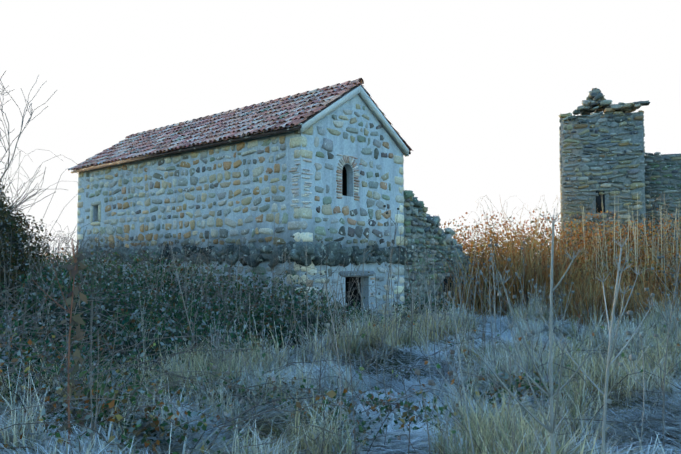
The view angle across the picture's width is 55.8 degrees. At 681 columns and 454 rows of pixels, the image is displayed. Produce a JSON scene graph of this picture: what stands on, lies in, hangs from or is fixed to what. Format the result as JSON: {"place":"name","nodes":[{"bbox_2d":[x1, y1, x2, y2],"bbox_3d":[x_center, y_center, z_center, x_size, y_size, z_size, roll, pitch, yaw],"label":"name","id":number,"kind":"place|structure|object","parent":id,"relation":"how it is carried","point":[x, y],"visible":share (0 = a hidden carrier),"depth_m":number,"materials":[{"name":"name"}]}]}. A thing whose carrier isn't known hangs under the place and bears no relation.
{"place":"outdoors","nodes":[
{"label":"outdoors","id":0,"kind":"place"},
{"bbox_2d":[0,0,680,261],"label":"sky","id":1,"kind":"structure","parent":0,"point":[478,91],"materials":[{"name":"white"}]},
{"bbox_2d":[0,282,680,453],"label":"ground","id":2,"kind":"structure","parent":0,"point":[396,363],"depth_m":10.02,"materials":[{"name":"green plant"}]},
{"bbox_2d":[0,224,443,390],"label":"bushes","id":3,"kind":"object","parent":2,"relation":"on","point":[151,336],"visible":0.15,"depth_m":11.63,"materials":[{"name":"green plant"}]},
{"bbox_2d":[77,94,403,316],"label":"stone building","id":4,"kind":"structure","parent":2,"relation":"on","point":[343,146],"depth_m":17.98,"materials":[{"name":"beige stone"}]},
{"bbox_2d":[68,78,412,172],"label":"roof","id":5,"kind":"structure","parent":4,"relation":"on","point":[275,116],"depth_m":19.24,"materials":[{"name":"red tile"}]},
{"bbox_2d":[77,104,404,314],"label":"church stones","id":6,"kind":"object","parent":4,"relation":"attached to","point":[303,211],"visible":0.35,"depth_m":18.02,"materials":[{"name":"beige stone"}]},
{"bbox_2d":[77,85,408,172],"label":"roof trim","id":7,"kind":"structure","parent":4,"relation":"attached to","point":[378,115],"depth_m":17.96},
{"bbox_2d":[75,241,413,268],"bbox_3d":[-4.527,0.839,19.346,12.686,0.802,4.881,-1,-3,19],"label":"stone ledge","id":8,"kind":"object","parent":4,"relation":"attached to","point":[337,255],"visible":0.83,"depth_m":17.46,"materials":[{"name":"grey stone"}]},
{"bbox_2d":[0,172,594,453],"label":"bramble leaves","id":9,"kind":"object","parent":2,"relation":"on","point":[11,222],"visible":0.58,"depth_m":10.38,"materials":[{"name":"green plant"}]},
{"bbox_2d":[0,253,679,433],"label":"dead leaves","id":10,"kind":"object","parent":2,"relation":"on","point":[78,336],"visible":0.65,"depth_m":5.58,"materials":[{"name":"brown plant"}]},
{"bbox_2d":[0,71,680,453],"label":"plants","id":11,"kind":"object","parent":2,"relation":"on","point":[550,393],"visible":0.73,"depth_m":9.39,"materials":[{"name":"plant"}]},
{"bbox_2d":[0,146,680,453],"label":"canes","id":12,"kind":"object","parent":2,"relation":"on","point":[109,355],"visible":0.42,"depth_m":8.27,"materials":[{"name":"plant"}]},
{"bbox_2d":[31,195,680,327],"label":"reeds","id":13,"kind":"object","parent":2,"relation":"on","point":[582,285],"visible":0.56,"depth_m":20.92,"materials":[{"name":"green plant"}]},
{"bbox_2d":[404,199,469,312],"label":"ruin wall","id":14,"kind":"structure","parent":2,"relation":"on","point":[415,248],"depth_m":20.16,"materials":[{"name":"grey stone"}]},
{"bbox_2d":[444,276,452,303],"bbox_3d":[3.394,2.104,21.196,0.375,0.950,0.560,-3,-4,41],"label":"ruin niche","id":15,"kind":"object","parent":14,"relation":"in","point":[445,281],"visible":0.07,"depth_m":21.06,"materials":[{"name":"grey stone"}]},
{"bbox_2d":[404,190,470,306],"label":"ruin wall stones","id":16,"kind":"object","parent":2,"relation":"on","point":[431,221],"visible":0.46,"depth_m":20.17,"materials":[{"name":"grey stone"}]},
{"bbox_2d":[559,88,680,253],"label":"tower stones","id":17,"kind":"object","parent":2,"relation":"on","point":[597,101],"visible":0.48,"depth_m":30.58,"materials":[{"name":"grey stone"}]},
{"bbox_2d":[561,112,680,258],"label":"tower","id":18,"kind":"structure","parent":2,"relation":"on","point":[638,138],"depth_m":30.50,"materials":[{"name":"grey stone"}]},
{"bbox_2d":[596,191,604,212],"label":"window","id":19,"kind":"structure","parent":18,"relation":"in","point":[599,206],"depth_m":30.59,"materials":[{"name":"black"}]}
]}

